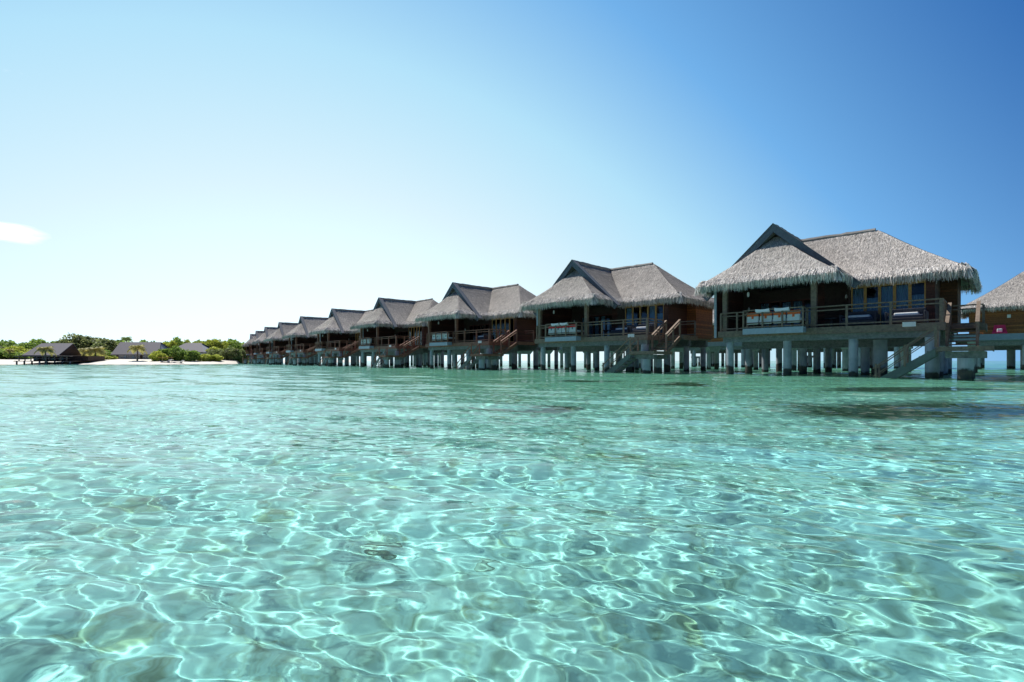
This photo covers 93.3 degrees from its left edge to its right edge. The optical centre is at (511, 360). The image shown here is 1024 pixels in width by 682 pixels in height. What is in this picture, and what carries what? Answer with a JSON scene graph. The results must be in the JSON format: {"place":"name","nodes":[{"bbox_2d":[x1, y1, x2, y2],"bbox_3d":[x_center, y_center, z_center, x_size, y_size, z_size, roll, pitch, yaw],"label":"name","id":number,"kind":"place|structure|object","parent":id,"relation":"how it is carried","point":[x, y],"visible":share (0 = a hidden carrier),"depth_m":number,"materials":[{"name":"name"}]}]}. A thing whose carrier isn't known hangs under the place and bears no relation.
{"place":"outdoors","nodes":[
{"label":"outdoors","id":0,"kind":"place"},
{"bbox_2d":[0,359,359,364],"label":"beach","id":1,"kind":"structure","parent":0,"point":[107,361],"depth_m":95.35,"materials":[{"name":"white sand"}]},
{"bbox_2d":[0,349,18,358],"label":"bush","id":2,"kind":"object","parent":1,"relation":"on","point":[2,353],"visible":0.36,"depth_m":102.78,"materials":[{"name":"green plant"}]},
{"bbox_2d":[4,349,14,358],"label":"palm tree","id":3,"kind":"object","parent":1,"relation":"on","point":[9,351],"visible":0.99,"depth_m":101.83,"materials":[{"name":"green plant"}]},
{"bbox_2d":[0,345,30,351],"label":"tree","id":4,"kind":"object","parent":1,"relation":"on","point":[20,348],"visible":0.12,"depth_m":111.30,"materials":[{"name":"green plant"}]},
{"bbox_2d":[3,353,29,358],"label":"bush","id":5,"kind":"object","parent":1,"relation":"on","point":[11,355],"visible":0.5,"depth_m":101.81,"materials":[{"name":"green plant"}]},
{"bbox_2d":[18,342,35,349],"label":"tree","id":6,"kind":"object","parent":1,"relation":"on","point":[26,345],"visible":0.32,"depth_m":116.66,"materials":[{"name":"green plant"}]},
{"bbox_2d":[33,338,45,345],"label":"tree","id":7,"kind":"object","parent":1,"relation":"on","point":[36,343],"visible":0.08,"depth_m":119.56,"materials":[{"name":"green plant"}]},
{"bbox_2d":[34,346,55,364],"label":"palm tree","id":8,"kind":"object","parent":1,"relation":"on","point":[49,349],"visible":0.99,"depth_m":85.90,"materials":[{"name":"green plant"}]},
{"bbox_2d":[55,333,91,349],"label":"tree","id":9,"kind":"object","parent":1,"relation":"on","point":[81,340],"visible":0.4,"depth_m":118.86,"materials":[{"name":"green plant"}]},
{"bbox_2d":[69,336,101,347],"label":"tree","id":10,"kind":"object","parent":1,"relation":"on","point":[93,340],"visible":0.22,"depth_m":120.92,"materials":[{"name":"green plant"}]},
{"bbox_2d":[78,347,93,355],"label":"palm tree","id":11,"kind":"object","parent":1,"relation":"on","point":[81,350],"visible":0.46,"depth_m":100.25,"materials":[{"name":"green plant"}]},
{"bbox_2d":[81,346,108,358],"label":"palm tree","id":12,"kind":"object","parent":1,"relation":"on","point":[90,351],"visible":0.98,"depth_m":96.35,"materials":[{"name":"green plant"}]},
{"bbox_2d":[90,338,118,351],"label":"tree","id":13,"kind":"object","parent":1,"relation":"on","point":[111,345],"visible":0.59,"depth_m":117.24,"materials":[{"name":"green plant"}]},
{"bbox_2d":[94,349,114,356],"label":"bush","id":14,"kind":"object","parent":1,"relation":"on","point":[106,354],"visible":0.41,"depth_m":107.90,"materials":[{"name":"green plant"}]},
{"bbox_2d":[105,356,117,359],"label":"bush","id":15,"kind":"object","parent":1,"relation":"on","point":[110,357],"visible":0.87,"depth_m":100.54,"materials":[{"name":"green plant"}]},
{"bbox_2d":[120,337,132,341],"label":"palm tree","id":16,"kind":"object","parent":1,"relation":"on","point":[124,339],"visible":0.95,"depth_m":127.57,"materials":[{"name":"green plant"}]},
{"bbox_2d":[0,338,255,357],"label":"woodland","id":17,"kind":"object","parent":1,"relation":"on","point":[5,343],"visible":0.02,"depth_m":131.81,"materials":[{"name":"green plant"}]},
{"bbox_2d":[127,344,147,360],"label":"palm tree","id":18,"kind":"object","parent":1,"relation":"on","point":[133,348],"visible":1,"depth_m":95.87,"materials":[{"name":"green plant"}]},
{"bbox_2d":[111,342,168,358],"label":"beach building","id":19,"kind":"structure","parent":1,"relation":"on","point":[120,350],"depth_m":106.86,"materials":[{"name":"grey"}]},
{"bbox_2d":[148,351,168,360],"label":"bush","id":20,"kind":"object","parent":1,"relation":"on","point":[154,355],"visible":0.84,"depth_m":97.27,"materials":[{"name":"green plant"}]},
{"bbox_2d":[158,357,172,361],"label":"sunbed","id":21,"kind":"object","parent":1,"relation":"on","point":[169,360],"visible":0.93,"depth_m":95.00,"materials":[{"name":"white fabric"}]},
{"bbox_2d":[157,348,173,359],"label":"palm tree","id":22,"kind":"object","parent":1,"relation":"on","point":[164,351],"visible":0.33,"depth_m":100.08,"materials":[{"name":"green plant"}]},
{"bbox_2d":[161,340,177,347],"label":"tree","id":23,"kind":"object","parent":1,"relation":"on","point":[170,343],"visible":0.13,"depth_m":125.56,"materials":[{"name":"green plant"}]},
{"bbox_2d":[167,345,188,360],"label":"bush","id":24,"kind":"object","parent":1,"relation":"on","point":[175,354],"visible":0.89,"depth_m":99.96,"materials":[{"name":"green plant"}]},
{"bbox_2d":[172,337,184,345],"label":"tree","id":25,"kind":"object","parent":1,"relation":"on","point":[177,339],"visible":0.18,"depth_m":127.50,"materials":[{"name":"green plant"}]},
{"bbox_2d":[180,350,200,360],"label":"bush","id":26,"kind":"object","parent":1,"relation":"on","point":[192,355],"visible":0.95,"depth_m":100.12,"materials":[{"name":"green plant"}]},
{"bbox_2d":[179,343,209,354],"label":"beach cottage","id":27,"kind":"structure","parent":1,"relation":"on","point":[201,348],"depth_m":113.58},
{"bbox_2d":[197,354,212,360],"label":"bush","id":28,"kind":"object","parent":1,"relation":"on","point":[205,357],"visible":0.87,"depth_m":102.19,"materials":[{"name":"green plant"}]},
{"bbox_2d":[197,339,214,347],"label":"tree","id":29,"kind":"object","parent":1,"relation":"on","point":[208,342],"visible":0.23,"depth_m":121.55,"materials":[{"name":"green plant"}]},
{"bbox_2d":[206,346,220,351],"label":"bush","id":30,"kind":"object","parent":1,"relation":"on","point":[213,348],"visible":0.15,"depth_m":114.96,"materials":[{"name":"green plant"}]},
{"bbox_2d":[211,339,221,348],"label":"tree","id":31,"kind":"object","parent":1,"relation":"on","point":[216,342],"visible":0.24,"depth_m":122.91,"materials":[{"name":"green plant"}]},
{"bbox_2d":[207,349,227,359],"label":"bush","id":32,"kind":"object","parent":1,"relation":"on","point":[213,352],"visible":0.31,"depth_m":111.30,"materials":[{"name":"green plant"}]},
{"bbox_2d":[211,354,223,360],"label":"bush","id":33,"kind":"object","parent":1,"relation":"on","point":[216,357],"visible":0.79,"depth_m":104.31,"materials":[{"name":"green plant"}]},
{"bbox_2d":[217,340,230,349],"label":"tree","id":34,"kind":"object","parent":1,"relation":"on","point":[224,344],"visible":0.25,"depth_m":123.19,"materials":[{"name":"green plant"}]},
{"bbox_2d":[220,347,241,359],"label":"bush","id":35,"kind":"object","parent":1,"relation":"on","point":[232,353],"visible":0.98,"depth_m":110.86,"materials":[{"name":"green plant"}]},
{"bbox_2d":[227,339,246,349],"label":"tree","id":36,"kind":"object","parent":1,"relation":"on","point":[235,344],"visible":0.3,"depth_m":123.16,"materials":[{"name":"green plant"}]},
{"bbox_2d":[237,349,248,363],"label":"bush","id":37,"kind":"object","parent":1,"relation":"on","point":[240,359],"visible":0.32,"depth_m":115.97,"materials":[{"name":"green plant"}]},
{"bbox_2d":[0,361,1023,681],"bbox_3d":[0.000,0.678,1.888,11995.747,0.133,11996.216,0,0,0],"label":"water","id":38,"kind":"structure","parent":0,"point":[280,523],"depth_m":2.01,"materials":[{"name":"teal liquid"}]},
{"bbox_2d":[14,343,104,364],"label":"pavilion","id":39,"kind":"structure","parent":38,"relation":"in","point":[69,352],"depth_m":91.92,"materials":[{"name":"grey"}]},
{"bbox_2d":[242,334,282,363],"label":"thatched villa","id":40,"kind":"object","parent":38,"relation":"in","point":[252,336],"visible":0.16,"depth_m":126.06,"materials":[{"name":"grey wood"}]},
{"bbox_2d":[281,333,1023,372],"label":"jetty","id":41,"kind":"object","parent":38,"relation":"in","point":[715,347],"visible":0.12,"depth_m":39.10,"materials":[{"name":"brown wood"}]},
{"bbox_2d":[0,0,1023,360],"label":"sky","id":42,"kind":"structure","parent":0,"point":[193,170],"materials":[{"name":"blue"}]},
{"bbox_2d":[894,312,918,314],"bbox_3d":[17.293,-2.050,21.198,0.360,0.120,0.840,0,0,-45],"label":"folded towel","id":43,"kind":"object","parent":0,"point":[908,313],"visible":0.68,"depth_m":21.04,"materials":[{"name":"white fabric"}]},
{"bbox_3d":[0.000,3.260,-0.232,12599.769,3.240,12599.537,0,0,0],"label":"sea bed","id":44,"kind":"structure","parent":0,"visible":0},
{"bbox_2d":[242,331,268,363],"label":"thatched villa","id":45,"kind":"object","parent":44,"relation":"on","point":[249,352],"visible":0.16,"depth_m":111.37,"materials":[{"name":"grey wood"}]},
{"bbox_2d":[251,327,306,363],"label":"thatched villa","id":46,"kind":"object","parent":44,"relation":"on","point":[261,354],"visible":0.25,"depth_m":98.67,"materials":[{"name":"grey wood"}]},
{"bbox_2d":[263,322,328,364],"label":"thatched villa","id":47,"kind":"object","parent":44,"relation":"on","point":[279,344],"visible":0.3,"depth_m":86.60,"materials":[{"name":"grey wood"}]},
{"bbox_2d":[282,316,351,365],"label":"thatched villa","id":48,"kind":"object","parent":44,"relation":"on","point":[303,341],"visible":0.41,"depth_m":75.45,"materials":[{"name":"grey wood"}]},
{"bbox_2d":[309,308,392,366],"bbox_3d":[-20.901,-2.447,64.933,11.447,9.255,11.729,0,0,-39],"label":"thatched villa","id":49,"kind":"object","parent":44,"relation":"on","point":[338,336],"visible":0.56,"depth_m":64.01,"materials":[{"name":"grey wood"}]},
{"bbox_2d":[349,297,462,367],"bbox_3d":[-11.494,-2.447,53.827,11.447,9.255,11.729,0,0,-41],"label":"thatched villa","id":50,"kind":"object","parent":44,"relation":"on","point":[389,327],"visible":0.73,"depth_m":52.63,"materials":[{"name":"grey plant"}]},
{"bbox_2d":[400,332,402,343],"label":"glass door","id":51,"kind":"structure","parent":50,"relation":"in","point":[401,333],"depth_m":56.74,"materials":[{"name":"black glass"}]},
{"bbox_2d":[405,331,407,345],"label":"glass door","id":52,"kind":"structure","parent":50,"relation":"in","point":[406,332],"depth_m":55.85,"materials":[{"name":"black glass"}]},
{"bbox_2d":[411,327,413,345],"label":"glass door","id":53,"kind":"structure","parent":50,"relation":"in","point":[412,328],"depth_m":52.39,"materials":[{"name":"glass"}]},
{"bbox_2d":[414,326,416,345],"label":"glass door","id":54,"kind":"structure","parent":50,"relation":"in","point":[415,328],"depth_m":51.91,"materials":[{"name":"glass"}]},
{"bbox_2d":[419,326,421,345],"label":"glass door","id":55,"kind":"structure","parent":50,"relation":"in","point":[420,328],"depth_m":51.13,"materials":[{"name":"glass"}]},
{"bbox_2d":[414,282,559,369],"bbox_3d":[-1.990,-2.447,43.546,11.447,9.255,11.729,0,0,-43],"label":"thatched villa","id":56,"kind":"object","parent":44,"relation":"on","point":[462,313],"visible":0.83,"depth_m":41.90,"materials":[{"name":"grey wood"}]},
{"bbox_2d":[470,325,472,341],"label":"glass door","id":57,"kind":"structure","parent":56,"relation":"in","point":[471,326],"depth_m":46.77,"materials":[{"name":"black glass"}]},
{"bbox_2d":[473,325,476,335],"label":"glass door","id":58,"kind":"structure","parent":56,"relation":"in","point":[474,326],"depth_m":46.41,"materials":[{"name":"black glass"}]},
{"bbox_2d":[477,325,480,335],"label":"glass door","id":59,"kind":"structure","parent":56,"relation":"in","point":[478,326],"depth_m":45.97,"materials":[{"name":"black glass"}]},
{"bbox_2d":[473,333,492,341],"bbox_3d":[-2.450,-1.924,40.738,0.960,0.800,1.400,0,0,-43],"label":"lounge chair","id":60,"kind":"object","parent":56,"relation":"on","point":[485,335],"visible":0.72,"depth_m":40.44,"materials":[{"name":"wicker"}]},
{"bbox_2d":[481,324,484,335],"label":"glass door","id":61,"kind":"structure","parent":56,"relation":"in","point":[483,325],"depth_m":45.53,"materials":[{"name":"black glass"}]},
{"bbox_2d":[492,319,495,340],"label":"glass door","id":62,"kind":"structure","parent":56,"relation":"in","point":[493,321],"depth_m":42.48,"materials":[{"name":"glass"}]},
{"bbox_2d":[496,318,499,340],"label":"glass door","id":63,"kind":"structure","parent":56,"relation":"in","point":[497,320],"depth_m":42.09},
{"bbox_2d":[500,318,504,341],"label":"glass door","id":64,"kind":"structure","parent":56,"relation":"in","point":[502,321],"depth_m":41.72,"materials":[{"name":"glass"}]},
{"bbox_2d":[505,318,508,341],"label":"glass door","id":65,"kind":"structure","parent":56,"relation":"in","point":[507,319],"depth_m":41.34,"materials":[{"name":"glass"}]},
{"bbox_2d":[509,317,513,341],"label":"glass door","id":66,"kind":"structure","parent":56,"relation":"in","point":[511,321],"depth_m":40.89,"materials":[{"name":"glass"}]},
{"bbox_2d":[519,260,713,372],"bbox_3d":[7.511,-2.447,33.917,11.447,9.255,11.729,0,0,-45],"label":"thatched villa","id":67,"kind":"object","parent":44,"relation":"on","point":[591,300],"visible":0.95,"depth_m":32.44,"materials":[{"name":"grey plant"}]},
{"bbox_2d":[548,327,554,334],"bbox_3d":[2.705,-2.078,32.786,0.146,0.600,0.540,10,-7,-44],"label":"back cushion","id":68,"kind":"object","parent":67,"relation":"on","point":[551,330],"visible":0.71,"depth_m":32.72,"materials":[{"name":"white fabric"}]},
{"bbox_2d":[556,325,561,333],"bbox_3d":[3.128,-2.078,32.359,0.146,0.600,0.540,10,-7,-44],"label":"back cushion","id":69,"kind":"object","parent":67,"relation":"on","point":[558,329],"visible":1,"depth_m":32.24,"materials":[{"name":"white fabric"}]},
{"bbox_2d":[562,326,569,333],"bbox_3d":[3.550,-2.078,31.933,0.146,0.600,0.540,10,-7,-44],"label":"back cushion","id":70,"kind":"object","parent":67,"relation":"on","point":[563,328],"visible":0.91,"depth_m":31.91,"materials":[{"name":"white fabric"}]},
{"bbox_2d":[569,324,575,333],"bbox_3d":[3.972,-2.078,31.506,0.146,0.600,0.540,10,-7,-44],"label":"back cushion","id":71,"kind":"object","parent":67,"relation":"on","point":[572,328],"visible":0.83,"depth_m":31.45,"materials":[{"name":"white fabric"}]},
{"bbox_2d":[589,315,592,336],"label":"glass door","id":72,"kind":"structure","parent":67,"relation":"in","point":[590,326],"depth_m":36.73,"materials":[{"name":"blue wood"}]},
{"bbox_2d":[593,315,598,336],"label":"glass door","id":73,"kind":"structure","parent":67,"relation":"in","point":[596,318],"depth_m":36.40,"materials":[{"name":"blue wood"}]},
{"bbox_2d":[599,314,605,335],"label":"glass door","id":74,"kind":"structure","parent":67,"relation":"in","point":[603,317],"depth_m":35.93,"materials":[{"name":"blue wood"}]},
{"bbox_2d":[606,314,611,335],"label":"glass door","id":75,"kind":"structure","parent":67,"relation":"in","point":[608,326],"depth_m":35.60,"materials":[{"name":"blue glass"}]},
{"bbox_2d":[609,325,634,335],"bbox_3d":[7.115,-1.924,31.100,0.960,0.800,1.400,0,0,-45],"label":"lounge chair","id":76,"kind":"object","parent":67,"relation":"on","point":[614,330],"visible":0.64,"depth_m":31.04,"materials":[{"name":"fabric"}]},
{"bbox_2d":[625,306,632,324],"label":"glass door","id":77,"kind":"structure","parent":67,"relation":"in","point":[629,311],"depth_m":32.96,"materials":[{"name":"blue glass"}]},
{"bbox_2d":[633,306,639,324],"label":"glass door","id":78,"kind":"structure","parent":67,"relation":"in","point":[633,306],"depth_m":32.43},
{"bbox_2d":[630,323,657,334],"bbox_3d":[8.170,-1.924,30.034,0.960,0.800,1.400,0,0,-45],"label":"lounge chair","id":79,"kind":"object","parent":67,"relation":"on","point":[634,329],"visible":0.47,"depth_m":29.85,"materials":[{"name":"fabric"}]},
{"bbox_2d":[640,305,647,323],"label":"glass door","id":80,"kind":"structure","parent":67,"relation":"in","point":[643,305],"depth_m":32.06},
{"bbox_2d":[648,304,655,323],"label":"glass door","id":81,"kind":"structure","parent":67,"relation":"in","point":[652,309],"depth_m":31.74,"materials":[{"name":"blue glass"}]},
{"bbox_2d":[656,304,663,334],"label":"glass door","id":82,"kind":"structure","parent":67,"relation":"in","point":[660,316],"depth_m":31.33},
{"bbox_2d":[683,311,771,366],"bbox_3d":[24.959,-2.697,57.236,11.177,9.255,11.539,0,0,-44],"label":"thatched villa","id":83,"kind":"object","parent":44,"relation":"on","point":[697,350],"depth_m":55.23,"materials":[{"name":"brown wood"}]},
{"bbox_2d":[693,223,993,378],"bbox_3d":[16.711,-2.447,25.017,11.447,9.255,11.729,0,0,-45],"label":"thatched villa","id":84,"kind":"object","parent":44,"relation":"on","point":[816,281],"visible":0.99,"depth_m":23.39,"materials":[{"name":"plant"}]},
{"bbox_2d":[747,312,758,324],"bbox_3d":[11.905,-2.078,23.886,0.146,0.600,0.540,10,-7,-44],"label":"back cushion","id":85,"kind":"object","parent":84,"relation":"on","point":[752,318],"visible":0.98,"depth_m":23.83,"materials":[{"name":"white fabric"}]},
{"bbox_2d":[755,308,769,312],"bbox_3d":[12.121,-2.412,23.395,0.140,0.196,0.626,0,0,-45],"label":"towel","id":86,"kind":"object","parent":84,"relation":"hanging from","point":[762,310],"visible":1,"depth_m":23.35,"materials":[{"name":"white fabric"}]},
{"bbox_2d":[759,302,769,327],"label":"glass door","id":87,"kind":"structure","parent":84,"relation":"in","point":[762,305],"depth_m":28.27,"materials":[{"name":"black glass"}]},
{"bbox_2d":[760,311,772,323],"bbox_3d":[12.328,-2.078,23.459,0.146,0.600,0.540,10,-7,-44],"label":"back cushion","id":88,"kind":"object","parent":84,"relation":"on","point":[767,317],"visible":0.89,"depth_m":23.36,"materials":[{"name":"white fabric"}]},
{"bbox_2d":[770,301,780,327],"bbox_3d":[15.159,-2.475,27.802,0.160,1.890,0.566,0,0,-45],"label":"glass door","id":89,"kind":"structure","parent":84,"relation":"in","point":[771,301],"depth_m":27.87,"materials":[{"name":"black glass"}]},
{"bbox_2d":[773,311,785,323],"bbox_3d":[12.750,-2.078,23.033,0.146,0.600,0.540,10,-7,-44],"label":"back cushion","id":90,"kind":"object","parent":84,"relation":"on","point":[776,316],"visible":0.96,"depth_m":23.00,"materials":[{"name":"white fabric"}]},
{"bbox_2d":[774,307,789,311],"bbox_3d":[12.719,-2.412,22.791,0.140,0.196,0.626,0,0,-45],"label":"towel","id":91,"kind":"object","parent":84,"relation":"hanging from","point":[781,309],"visible":1,"depth_m":22.75,"materials":[{"name":"white fabric"}]},
{"bbox_2d":[781,300,791,326],"bbox_3d":[15.558,-2.475,27.400,0.160,1.890,0.566,0,0,-45],"label":"glass door","id":92,"kind":"structure","parent":84,"relation":"in","point":[787,303],"depth_m":27.43,"materials":[{"name":"black glass"}]},
{"bbox_2d":[787,309,800,322],"bbox_3d":[13.172,-2.078,22.607,0.146,0.600,0.540,10,-7,-44],"label":"back cushion","id":93,"kind":"object","parent":84,"relation":"on","point":[791,316],"visible":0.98,"depth_m":22.55,"materials":[{"name":"white fabric"}]},
{"bbox_2d":[792,299,802,326],"bbox_3d":[15.961,-2.475,26.992,0.160,1.890,0.566,0,0,-45],"label":"glass door","id":94,"kind":"structure","parent":84,"relation":"in","point":[799,302],"depth_m":27.03,"materials":[{"name":"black glass"}]},
{"bbox_2d":[803,298,810,327],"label":"glass door","id":95,"kind":"structure","parent":84,"relation":"in","point":[809,298],"depth_m":26.63,"materials":[{"name":"black glass"}]},
{"bbox_2d":[824,318,838,326],"bbox_3d":[15.180,-1.774,22.976,0.600,0.500,0.600,0,0,-45],"label":"side table","id":96,"kind":"object","parent":84,"relation":"on","point":[831,320],"visible":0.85,"depth_m":22.94,"materials":[{"name":"wood"}]},
{"bbox_2d":[851,286,864,311],"bbox_3d":[17.195,-2.600,24.011,0.160,2.140,0.566,0,0,-45],"label":"glass door","id":97,"kind":"structure","parent":84,"relation":"in","point":[857,295],"depth_m":24.09,"materials":[{"name":"blue glass"}]},
{"bbox_2d":[839,310,879,325],"bbox_3d":[16.104,-1.924,22.413,0.960,0.800,1.400,0,0,-45],"label":"lounge chair","id":98,"kind":"object","parent":84,"relation":"on","point":[875,316],"visible":0.69,"depth_m":22.23,"materials":[{"name":"fabric"}]},
{"bbox_2d":[848,315,870,317],"bbox_3d":[16.097,-2.050,22.406,0.360,0.120,0.840,0,0,-45],"label":"folded towel","id":99,"kind":"object","parent":98,"relation":"on","point":[853,316],"visible":0.79,"depth_m":22.29,"materials":[{"name":"white fabric"}]},
{"bbox_2d":[865,285,879,313],"bbox_3d":[17.598,-2.600,23.603,0.160,2.140,0.566,0,0,-45],"label":"glass door","id":100,"kind":"structure","parent":84,"relation":"in","point":[867,300],"depth_m":23.64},
{"bbox_2d":[880,284,893,324],"bbox_3d":[17.997,-2.600,23.201,0.160,2.140,0.566,0,0,-45],"label":"glass door","id":101,"kind":"structure","parent":84,"relation":"in","point":[887,292],"depth_m":23.25,"materials":[{"name":"blue glass"}]},
{"bbox_2d":[894,282,909,308],"bbox_3d":[18.400,-2.600,22.794,0.160,2.140,0.566,0,0,-45],"label":"glass door","id":102,"kind":"structure","parent":84,"relation":"in","point":[901,292],"depth_m":22.83,"materials":[{"name":"blue glass"}]},
{"bbox_2d":[885,307,928,323],"bbox_3d":[17.300,-1.924,21.205,0.960,0.800,1.400,0,0,-45],"label":"lounge chair","id":103,"kind":"object","parent":84,"relation":"on","point":[923,313],"visible":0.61,"depth_m":21.07,"materials":[{"name":"wicker"}]},
{"bbox_2d":[910,281,925,307],"bbox_3d":[18.799,-2.600,22.391,0.160,2.140,0.566,0,0,-45],"label":"glass door","id":104,"kind":"structure","parent":84,"relation":"in","point":[922,296],"depth_m":22.42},
{"bbox_2d":[807,346,912,368],"bbox_3d":[34.159,-2.697,48.236,11.177,9.255,11.539,0,0,-44],"label":"thatched villa","id":105,"kind":"object","parent":44,"relation":"on","point":[839,351],"depth_m":48.00,"materials":[{"name":"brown wood"}]},
{"bbox_2d":[955,271,1023,368],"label":"thatched villa","id":106,"kind":"object","parent":44,"relation":"on","point":[1004,303],"visible":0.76,"depth_m":37.92,"materials":[{"name":"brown wood"}]},
{"bbox_2d":[992,325,1006,333],"bbox_3d":[37.482,-2.270,37.167,0.650,1.000,0.840,0,0,-44],"label":"garden chair","id":107,"kind":"object","parent":106,"relation":"on","point":[999,329],"visible":0.81,"depth_m":37.22,"materials":[{"name":"fabric"}]}
]}

